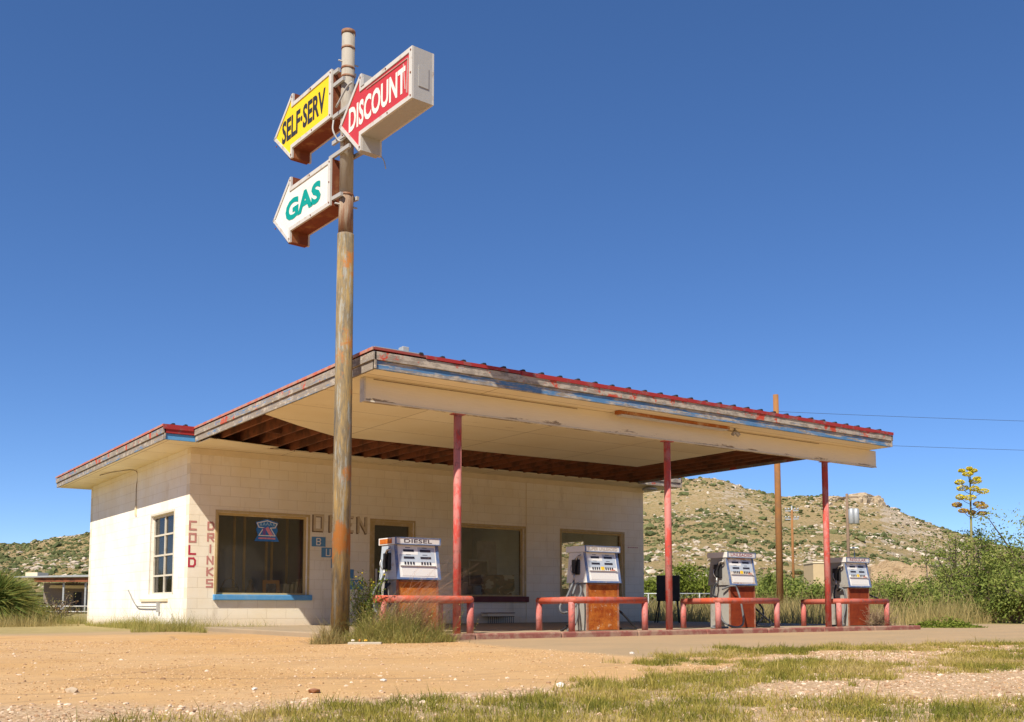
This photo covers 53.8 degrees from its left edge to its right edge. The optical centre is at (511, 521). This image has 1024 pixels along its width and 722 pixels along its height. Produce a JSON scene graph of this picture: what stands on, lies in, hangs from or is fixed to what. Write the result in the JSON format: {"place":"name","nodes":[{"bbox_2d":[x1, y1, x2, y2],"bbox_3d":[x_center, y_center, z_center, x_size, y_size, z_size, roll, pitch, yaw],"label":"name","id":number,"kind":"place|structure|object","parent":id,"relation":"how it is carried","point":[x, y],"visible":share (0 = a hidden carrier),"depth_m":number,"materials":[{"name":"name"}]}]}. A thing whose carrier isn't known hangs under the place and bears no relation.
{"place":"outdoors","nodes":[
{"label":"outdoors","id":0,"kind":"place"},
{"bbox_2d":[0,597,56,626],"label":"field grass","id":1,"kind":"structure","parent":0,"point":[42,618],"depth_m":24.63,"materials":[{"name":"green plant"}]},
{"bbox_2d":[36,593,87,613],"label":"field grass","id":2,"kind":"structure","parent":0,"point":[67,607],"depth_m":62.87,"materials":[{"name":"green plant"}]},
{"bbox_2d":[330,600,477,642],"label":"seed grass","id":3,"kind":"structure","parent":0,"point":[389,616],"depth_m":12.81,"materials":[{"name":"green plant"}]},
{"bbox_2d":[368,533,489,635],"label":"plume grass","id":4,"kind":"object","parent":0,"point":[421,606],"depth_m":13.08,"materials":[{"name":"green plant"}]},
{"bbox_2d":[461,566,465,581],"bbox_3d":[-1.347,1.210,23.319,0.520,0.360,0.288,3,-6,-35],"label":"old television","id":5,"kind":"object","parent":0,"point":[463,571],"visible":0.25,"depth_m":23.32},
{"bbox_2d":[461,582,466,594],"bbox_3d":[-1.349,1.569,23.292,0.560,0.352,0.320,3,-6,-35],"label":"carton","id":6,"kind":"object","parent":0,"point":[464,592],"visible":0.12,"depth_m":23.27,"materials":[{"name":"brown cardboard"}]},
{"bbox_2d":[86,621,900,637],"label":"pavement","id":7,"kind":"structure","parent":0,"point":[289,630],"depth_m":18.17,"materials":[{"name":"concrete"}]},
{"bbox_2d":[372,537,440,628],"bbox_3d":[-1.529,0.899,14.191,0.947,1.338,0.543,3,-6,-35],"label":"fuel pump","id":8,"kind":"object","parent":7,"relation":"on","point":[402,558],"visible":0.72,"depth_m":14.06,"materials":[{"name":"white metal"}]},
{"bbox_2d":[372,595,473,633],"bbox_3d":[-1.414,1.293,14.033,1.582,0.526,0.962,3,-6,-35],"label":"guard rail","id":9,"kind":"object","parent":7,"relation":"on","point":[470,617],"visible":0.69,"depth_m":13.87,"materials":[{"name":"red metal"}]},
{"bbox_2d":[481,612,513,622],"bbox_3d":[-0.319,2.189,23.013,0.740,0.238,0.300,3,-6,-35],"label":"bench","id":10,"kind":"object","parent":7,"relation":"on","point":[505,614],"visible":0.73,"depth_m":22.87,"materials":[{"name":"grey metal"}]},
{"bbox_2d":[536,597,647,631],"bbox_3d":[1.265,1.451,15.923,1.551,0.526,0.962,3,-6,-35],"label":"guard rail","id":11,"kind":"object","parent":7,"relation":"on","point":[572,601],"visible":0.92,"depth_m":15.60,"materials":[{"name":"red metal"}]},
{"bbox_2d":[559,545,636,630],"bbox_3d":[1.249,1.060,16.084,1.722,1.344,0.654,3,-6,-35],"label":"fuel pump","id":12,"kind":"object","parent":7,"relation":"on","point":[593,571],"visible":0.89,"depth_m":15.98,"materials":[{"name":"white metal"}]},
{"bbox_2d":[654,575,679,622],"bbox_3d":[3.636,1.871,23.608,0.625,1.227,0.364,0,-5,0],"label":"display board","id":13,"kind":"object","parent":7,"relation":"on","point":[660,583],"visible":0.78,"depth_m":23.45,"materials":[{"name":"black rubber"}]},
{"bbox_2d":[680,598,779,628],"bbox_3d":[3.839,1.603,17.740,1.541,0.526,0.962,3,-6,-35],"label":"guard rail","id":14,"kind":"object","parent":7,"relation":"on","point":[717,602],"visible":0.91,"depth_m":17.42,"materials":[{"name":"red metal"}]},
{"bbox_2d":[707,552,772,628],"bbox_3d":[3.977,1.216,17.964,1.732,1.341,0.728,3,-6,-35],"label":"fuel pump","id":15,"kind":"object","parent":7,"relation":"on","point":[732,574],"visible":0.84,"depth_m":17.86,"materials":[{"name":"white metal"}]},
{"bbox_2d":[801,599,889,626],"bbox_3d":[6.475,1.759,19.600,1.521,0.526,0.962,3,-6,-35],"label":"guard rail","id":16,"kind":"object","parent":7,"relation":"on","point":[837,602],"visible":0.97,"depth_m":19.30,"materials":[{"name":"red metal"}]},
{"bbox_2d":[830,557,877,625],"bbox_3d":[6.586,1.375,19.880,1.810,1.339,0.605,3,-6,-35],"label":"fuel pump","id":17,"kind":"object","parent":7,"relation":"on","point":[850,578],"visible":0.79,"depth_m":19.77,"materials":[{"name":"white metal"}]},
{"bbox_2d":[481,574,514,594],"bbox_3d":[-0.329,1.512,23.709,0.940,0.535,0.052,3,-6,-35],"label":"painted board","id":18,"kind":"object","parent":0,"point":[497,585],"visible":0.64,"depth_m":23.70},
{"bbox_2d":[0,613,1023,721],"bbox_3d":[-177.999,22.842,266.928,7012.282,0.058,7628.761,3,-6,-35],"label":"ground","id":19,"kind":"structure","parent":0,"point":[617,647],"depth_m":8.14,"materials":[{"name":"brown soil"}]},
{"bbox_2d":[0,566,52,620],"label":"sotol","id":20,"kind":"object","parent":19,"relation":"on","point":[11,589],"visible":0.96,"depth_m":25.27,"materials":[{"name":"green plant"}]},
{"bbox_2d":[13,602,52,616],"bbox_3d":[-12.998,2.545,27.396,1.005,0.826,1.177,-2,-5,18],"label":"bush","id":21,"kind":"object","parent":19,"relation":"on","point":[43,609],"visible":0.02,"depth_m":27.41,"materials":[{"name":"green plant"}]},
{"bbox_2d":[0,595,79,627],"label":"weed patch","id":22,"kind":"object","parent":19,"relation":"on","point":[15,623],"visible":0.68,"depth_m":23.80,"materials":[{"name":"green plant"}]},
{"bbox_2d":[2,600,86,624],"bbox_3d":[-12.253,2.205,26.450,3.877,1.021,1.587,0,-5,-3],"label":"weed patch","id":23,"kind":"object","parent":19,"relation":"on","point":[73,620],"visible":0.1,"depth_m":26.24,"materials":[{"name":"green plant"}]},
{"bbox_2d":[13,572,87,613],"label":"open shed","id":24,"kind":"structure","parent":19,"relation":"on","point":[58,590],"depth_m":64.73,"materials":[{"name":"metal"}]},
{"bbox_2d":[73,592,81,610],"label":"door","id":25,"kind":"structure","parent":24,"relation":"in","point":[78,594],"depth_m":64.77,"materials":[{"name":"black wood"}]},
{"bbox_2d":[43,591,83,618],"bbox_3d":[-12.508,2.363,27.903,1.149,0.960,1.218,-2,-5,24],"label":"tall weed","id":26,"kind":"object","parent":19,"relation":"on","point":[55,608],"visible":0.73,"depth_m":27.86,"materials":[{"name":"grey plant"}]},
{"bbox_2d":[43,606,86,617],"bbox_3d":[-15.038,3.057,33.863,2.628,0.560,0.055,0,-5,0],"label":"pipe fence","id":27,"kind":"object","parent":19,"relation":"on","point":[72,606],"visible":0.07,"depth_m":33.86,"materials":[{"name":"metal"}]},
{"bbox_2d":[65,687,78,692],"bbox_3d":[-2.557,0.985,5.870,0.074,0.050,0.062,-1,-5,15],"label":"stone","id":28,"kind":"object","parent":19,"relation":"on","point":[71,690],"visible":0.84,"depth_m":5.85,"materials":[{"name":"beige stone"}]},
{"bbox_2d":[83,609,208,632],"bbox_3d":[-7.867,1.948,21.056,0.895,0.632,8.893,3,-6,-35],"label":"weed patch","id":29,"kind":"object","parent":19,"relation":"on","point":[120,624],"visible":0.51,"depth_m":20.77,"materials":[{"name":"green plant"}]},
{"bbox_2d":[127,603,239,632],"bbox_3d":[-6.067,1.744,18.721,2.234,0.649,1.319,3,-6,-35],"label":"weed patch","id":30,"kind":"object","parent":19,"relation":"on","point":[152,627],"visible":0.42,"depth_m":18.52,"materials":[{"name":"green plant"}]},
{"bbox_2d":[205,620,280,626],"bbox_3d":[-4.954,1.913,18.914,1.952,0.346,0.951,3,-6,-35],"label":"weed patch","id":31,"kind":"object","parent":19,"relation":"on","point":[252,625],"visible":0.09,"depth_m":18.99,"materials":[{"name":"green plant"}]},
{"bbox_2d":[308,688,319,692],"bbox_3d":[-1.153,0.986,5.869,0.068,0.036,0.079,0,-5,1],"label":"stone","id":32,"kind":"object","parent":19,"relation":"on","point":[313,690],"visible":0.94,"depth_m":5.84,"materials":[{"name":"brown stone"}]},
{"bbox_2d":[305,616,352,644],"bbox_3d":[-2.257,1.289,12.478,0.701,0.514,0.675,-3,-6,35],"label":"weed patch","id":33,"kind":"object","parent":19,"relation":"on","point":[326,637],"visible":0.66,"depth_m":12.45,"materials":[{"name":"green plant"}]},
{"bbox_2d":[329,28,362,641],"bbox_3d":[-2.180,-2.445,13.108,0.354,8.260,0.645,3,-6,-35],"label":"sign pole","id":34,"kind":"object","parent":19,"relation":"on","point":[341,529],"visible":0.94,"depth_m":13.03,"materials":[{"name":"paint"}]},
{"bbox_2d":[273,158,339,247],"bbox_3d":[-2.833,-4.441,14.138,0.317,0.950,1.750,4,-6,-38],"label":"arrow sign","id":35,"kind":"object","parent":34,"relation":"attached to","point":[307,207],"visible":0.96,"depth_m":13.95,"materials":[{"name":"white metal"}]},
{"bbox_2d":[274,69,340,164],"bbox_3d":[-2.842,-5.665,14.252,0.317,0.950,1.760,4,-6,-38],"label":"arrow sign","id":36,"kind":"object","parent":34,"relation":"attached to","point":[304,132],"visible":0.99,"depth_m":14.06,"materials":[{"name":"yellow metal"}]},
{"bbox_2d":[339,45,433,168],"bbox_3d":[-1.589,-5.132,12.645,0.356,1.182,1.778,4,-6,-38],"label":"arrow sign","id":37,"kind":"object","parent":34,"relation":"attached to","point":[392,97],"visible":1,"depth_m":12.37,"materials":[{"name":"metal"}]},
{"bbox_2d":[348,642,381,644],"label":"timber block","id":38,"kind":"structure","parent":19,"relation":"on","point":[349,643],"depth_m":12.27,"materials":[{"name":"beige wood"}]},
{"bbox_2d":[350,570,387,627],"bbox_3d":[-1.968,1.119,13.288,0.565,1.019,0.735,3,-6,-35],"label":"tall weed","id":39,"kind":"object","parent":19,"relation":"on","point":[360,599],"visible":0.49,"depth_m":13.22,"materials":[{"name":"green plant"}]},
{"bbox_2d":[326,580,462,643],"bbox_3d":[-1.572,1.052,12.821,2.256,1.043,1.723,1,-5,-6],"label":"weed patch","id":40,"kind":"object","parent":19,"relation":"on","point":[380,636],"visible":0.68,"depth_m":12.66,"materials":[{"name":"green plant"}]},
{"bbox_2d":[404,606,477,641],"bbox_3d":[-1.129,1.325,13.097,1.200,0.546,1.286,3,-6,-35],"label":"weed patch","id":41,"kind":"object","parent":19,"relation":"on","point":[445,637],"visible":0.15,"depth_m":12.93,"materials":[{"name":"green plant"}]},
{"bbox_2d":[55,346,893,633],"bbox_3d":[-1.634,0.515,22.989,13.220,4.010,16.526,3,-6,-35],"label":"gas station","id":42,"kind":"object","parent":19,"relation":"on","point":[529,473],"visible":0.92,"depth_m":20.36,"materials":[{"name":"beige concrete"}]},
{"bbox_2d":[148,509,174,593],"bbox_3d":[-7.050,0.640,20.733,0.322,1.685,1.670,3,-6,-35],"label":"window","id":43,"kind":"structure","parent":42,"relation":"in","point":[164,525],"depth_m":20.83,"materials":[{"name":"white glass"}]},
{"bbox_2d":[219,578,238,592],"bbox_3d":[-5.616,1.294,20.037,0.380,0.355,0.380,3,-6,-35],"label":"basket","id":44,"kind":"object","parent":42,"relation":"on","point":[229,589],"visible":0.88,"depth_m":19.90,"materials":[{"name":"wicker"}]},
{"bbox_2d":[245,579,255,592],"bbox_3d":[-5.253,1.321,20.268,0.220,0.340,0.214,3,-6,-35],"label":"figurine","id":45,"kind":"object","parent":42,"relation":"on","point":[250,588],"visible":0.85,"depth_m":20.21,"materials":[{"name":"brown ceramic"}]},
{"bbox_2d":[213,510,311,599],"bbox_3d":[-4.964,0.687,20.151,2.036,1.755,0.210,3,-6,-35],"label":"window","id":46,"kind":"structure","parent":42,"relation":"in","point":[266,529],"depth_m":20.24,"materials":[{"name":"black glass"}]},
{"bbox_2d":[262,580,279,592],"bbox_3d":[-4.901,1.347,20.495,0.360,0.326,0.053,3,-6,-35],"label":"picture frame","id":47,"kind":"object","parent":42,"relation":"on","point":[270,586],"visible":0.8,"depth_m":20.49,"materials":[{"name":"brown wood"}]},
{"bbox_2d":[280,584,285,592],"bbox_3d":[-4.710,1.398,20.684,0.094,0.257,0.200,3,-6,-35],"label":"book","id":48,"kind":"object","parent":42,"relation":"on","point":[282,588],"visible":0.64,"depth_m":20.62,"materials":[{"name":"brown paper"}]},
{"bbox_2d":[287,584,292,592],"bbox_3d":[-4.579,1.409,20.776,0.074,0.249,0.200,3,-6,-35],"label":"book","id":49,"kind":"object","parent":42,"relation":"on","point":[290,588],"visible":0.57,"depth_m":20.70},
{"bbox_2d":[292,582,297,592],"bbox_3d":[-4.498,1.390,20.835,0.092,0.298,0.200,3,-6,-35],"label":"book","id":50,"kind":"object","parent":42,"relation":"on","point":[295,586],"visible":0.57,"depth_m":20.77,"materials":[{"name":"brown paper"}]},
{"bbox_2d":[296,579,301,592],"bbox_3d":[-4.426,1.365,20.888,0.108,0.356,0.200,3,-6,-35],"label":"book","id":51,"kind":"object","parent":42,"relation":"on","point":[299,581],"visible":0.64,"depth_m":20.82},
{"bbox_2d":[369,518,415,623],"bbox_3d":[-2.616,1.080,21.821,1.110,2.250,0.154,3,-6,-35],"label":"door","id":52,"kind":"structure","parent":42,"relation":"in","point":[379,522],"depth_m":21.62,"materials":[{"name":"brown wood"}]},
{"bbox_2d":[468,559,488,585],"bbox_3d":[-0.789,1.198,23.772,0.570,0.621,0.071,3,-6,-35],"label":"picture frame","id":53,"kind":"object","parent":42,"relation":"on","point":[476,567],"visible":0.83,"depth_m":23.74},
{"bbox_2d":[461,523,528,601],"bbox_3d":[-0.496,0.956,23.304,2.066,1.785,0.210,3,-6,-35],"label":"window","id":54,"kind":"structure","parent":42,"relation":"in","point":[477,598],"depth_m":23.58,"materials":[{"name":"black glass"}]},
{"bbox_2d":[560,528,624,596],"bbox_3d":[1.978,1.040,25.090,2.080,1.655,0.152,3,-6,-35],"label":"window","id":55,"kind":"structure","parent":42,"relation":"in","point":[573,531],"depth_m":25.39,"materials":[{"name":"glass"}]},
{"bbox_2d":[0,638,1023,721],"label":"grit","id":56,"kind":"object","parent":19,"relation":"on","point":[188,677],"visible":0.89,"depth_m":8.10,"materials":[{"name":"brown gravel"}]},
{"bbox_2d":[0,638,1023,721],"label":"gravel stones","id":57,"kind":"object","parent":19,"relation":"on","point":[886,685],"visible":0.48,"depth_m":6.03,"materials":[{"name":"beige gravel"}]},
{"bbox_2d":[644,577,663,605],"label":"bush","id":58,"kind":"object","parent":19,"relation":"on","point":[651,583],"visible":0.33,"depth_m":57.39,"materials":[{"name":"green plant"}]},
{"bbox_2d":[644,593,709,604],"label":"chain fence","id":59,"kind":"object","parent":19,"relation":"on","point":[680,593],"visible":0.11,"depth_m":51.85,"materials":[{"name":"metal"}]},
{"bbox_2d":[442,625,920,639],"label":"kerb","id":60,"kind":"structure","parent":19,"relation":"on","point":[478,636],"depth_m":15.94,"materials":[{"name":"red paint"}]},
{"bbox_2d":[652,558,710,604],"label":"bush","id":61,"kind":"object","parent":19,"relation":"on","point":[687,583],"visible":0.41,"depth_m":59.03,"materials":[{"name":"green plant"}]},
{"bbox_2d":[773,394,783,604],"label":"utility pole","id":62,"kind":"object","parent":19,"relation":"on","point":[778,536],"visible":0.6,"depth_m":40.03,"materials":[{"name":"brown wood"}]},
{"bbox_2d":[779,411,1011,420],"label":"overhead wire","id":63,"kind":"object","parent":62,"relation":"attached to","point":[899,416],"visible":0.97,"depth_m":41.15,"materials":[{"name":"black metal"}]},
{"bbox_2d":[909,446,1006,449],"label":"overhead wire","id":64,"kind":"object","parent":62,"relation":"attached to","point":[965,448],"visible":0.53,"depth_m":41.41,"materials":[{"name":"black metal"}]},
{"bbox_2d":[755,567,808,598],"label":"bush","id":65,"kind":"object","parent":19,"relation":"on","point":[768,582],"visible":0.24,"depth_m":61.52,"materials":[{"name":"green plant"}]},
{"bbox_2d":[785,506,798,580],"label":"utility pole","id":66,"kind":"object","parent":19,"relation":"on","point":[792,542],"visible":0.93,"depth_m":95.16,"materials":[{"name":"wood"}]},
{"bbox_2d":[772,573,824,604],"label":"bush","id":67,"kind":"object","parent":19,"relation":"on","point":[813,588],"visible":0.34,"depth_m":58.63,"materials":[{"name":"green plant"}]},
{"bbox_2d":[803,562,823,586],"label":"block hut","id":68,"kind":"object","parent":19,"relation":"on","point":[813,571],"visible":0.39,"depth_m":74.99,"materials":[{"name":"beige paint"}]},
{"bbox_2d":[843,494,858,556],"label":"utility pole","id":69,"kind":"object","parent":19,"relation":"on","point":[852,515],"visible":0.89,"depth_m":85.00,"materials":[{"name":"wood"}]},
{"bbox_2d":[816,572,896,596],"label":"mesquite","id":70,"kind":"object","parent":19,"relation":"on","point":[822,588],"visible":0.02,"depth_m":47.62,"materials":[{"name":"green plant"}]},
{"bbox_2d":[861,595,904,625],"bbox_3d":[7.191,1.795,19.864,0.896,0.752,0.925,3,-6,-35],"label":"dry brush","id":71,"kind":"object","parent":19,"relation":"on","point":[875,622],"visible":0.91,"depth_m":19.80,"materials":[{"name":"beige plant"}]},
{"bbox_2d":[870,575,947,616],"bbox_3d":[12.899,2.680,32.978,2.532,1.992,2.756,0,-5,1],"label":"mesquite","id":72,"kind":"object","parent":19,"relation":"on","point":[897,590],"visible":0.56,"depth_m":32.55,"materials":[{"name":"green plant"}]},
{"bbox_2d":[872,567,947,596],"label":"mesquite","id":73,"kind":"object","parent":19,"relation":"on","point":[908,581],"visible":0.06,"depth_m":44.05,"materials":[{"name":"green plant"}]},
{"bbox_2d":[869,564,956,606],"bbox_3d":[15.343,2.893,39.927,3.442,2.354,5.073,3,-6,-35],"label":"mesquite","id":74,"kind":"object","parent":19,"relation":"on","point":[874,587],"visible":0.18,"depth_m":39.46,"materials":[{"name":"green plant"}]},
{"bbox_2d":[868,560,979,598],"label":"ruined wall","id":75,"kind":"structure","parent":19,"relation":"on","point":[909,571],"depth_m":61.97,"materials":[{"name":"beige stone"}]},
{"bbox_2d":[904,557,952,577],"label":"bush","id":76,"kind":"object","parent":19,"relation":"on","point":[917,563],"depth_m":70.69,"materials":[{"name":"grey plant"}]},
{"bbox_2d":[907,567,981,611],"bbox_3d":[14.644,2.633,34.098,3.031,2.231,2.986,-1,-5,16],"label":"mesquite","id":77,"kind":"object","parent":19,"relation":"on","point":[937,586],"visible":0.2,"depth_m":33.61,"materials":[{"name":"green plant"}]},
{"bbox_2d":[909,615,987,627],"bbox_3d":[9.325,2.178,21.689,1.753,0.388,0.917,-1,-5,9],"label":"creeping plant","id":78,"kind":"object","parent":19,"relation":"on","point":[951,623],"visible":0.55,"depth_m":21.56,"materials":[{"name":"green plant"}]},
{"bbox_2d":[909,525,1002,584],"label":"mesquite","id":79,"kind":"object","parent":19,"relation":"on","point":[950,550],"visible":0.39,"depth_m":42.58,"materials":[{"name":"green plant"}]},
{"bbox_2d":[912,536,1006,593],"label":"mesquite","id":80,"kind":"object","parent":19,"relation":"on","point":[943,554],"visible":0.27,"depth_m":41.38,"materials":[{"name":"green plant"}]},
{"bbox_2d":[951,466,988,583],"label":"century plant","id":81,"kind":"object","parent":19,"relation":"on","point":[970,472],"visible":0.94,"depth_m":41.02,"materials":[{"name":"green leaf"},{"name":"plant stalk"},{"name":"yellow flower"}]},
{"bbox_2d":[933,537,1023,610],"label":"mesquite","id":82,"kind":"object","parent":19,"relation":"on","point":[976,589],"visible":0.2,"depth_m":31.83,"materials":[{"name":"green plant"}]},
{"bbox_2d":[953,503,1023,607],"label":"mesquite","id":83,"kind":"object","parent":19,"relation":"on","point":[1018,560],"visible":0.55,"depth_m":30.09,"materials":[{"name":"green plant"}]},
{"bbox_2d":[960,552,1023,623],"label":"mesquite","id":84,"kind":"object","parent":19,"relation":"on","point":[1006,602],"visible":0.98,"depth_m":26.75,"materials":[{"name":"green plant"}]},
{"bbox_2d":[0,478,1023,591],"bbox_3d":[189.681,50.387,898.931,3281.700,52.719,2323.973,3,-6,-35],"label":"hill","id":85,"kind":"structure","parent":0,"point":[697,499],"depth_m":349.84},
{"bbox_2d":[0,477,1013,587],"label":"hill stones","id":86,"kind":"object","parent":85,"relation":"on","point":[813,547],"visible":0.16,"depth_m":285.60,"materials":[{"name":"beige stone"}]},
{"bbox_2d":[0,476,1023,602],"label":"hill scrub","id":87,"kind":"object","parent":85,"relation":"on","point":[861,537],"visible":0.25,"depth_m":303.15,"materials":[{"name":"green plant"}]},
{"bbox_2d":[816,496,845,500],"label":"rock outcrop","id":88,"kind":"object","parent":85,"relation":"on","point":[835,498],"visible":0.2,"depth_m":392.81,"materials":[{"name":"beige stone"}]},
{"bbox_2d":[848,492,873,502],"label":"rock outcrop","id":89,"kind":"object","parent":85,"relation":"on","point":[863,497],"visible":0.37,"depth_m":394.46,"materials":[{"name":"beige stone"}]},
{"bbox_2d":[873,495,885,505],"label":"rock outcrop","id":90,"kind":"object","parent":85,"relation":"on","point":[878,500],"visible":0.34,"depth_m":396.00,"materials":[{"name":"beige stone"}]},
{"bbox_2d":[0,0,1023,547],"label":"sky","id":91,"kind":"structure","parent":0,"point":[817,205],"materials":[{"name":"blue"}]},
{"bbox_2d":[20,633,1023,721],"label":"grass","id":92,"kind":"structure","parent":0,"point":[980,659],"depth_m":5.19,"materials":[{"name":"green plant"}]},
{"bbox_2d":[644,568,1023,624],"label":"field grass","id":93,"kind":"structure","parent":0,"point":[790,612],"depth_m":26.38,"materials":[{"name":"green plant"}]}
]}

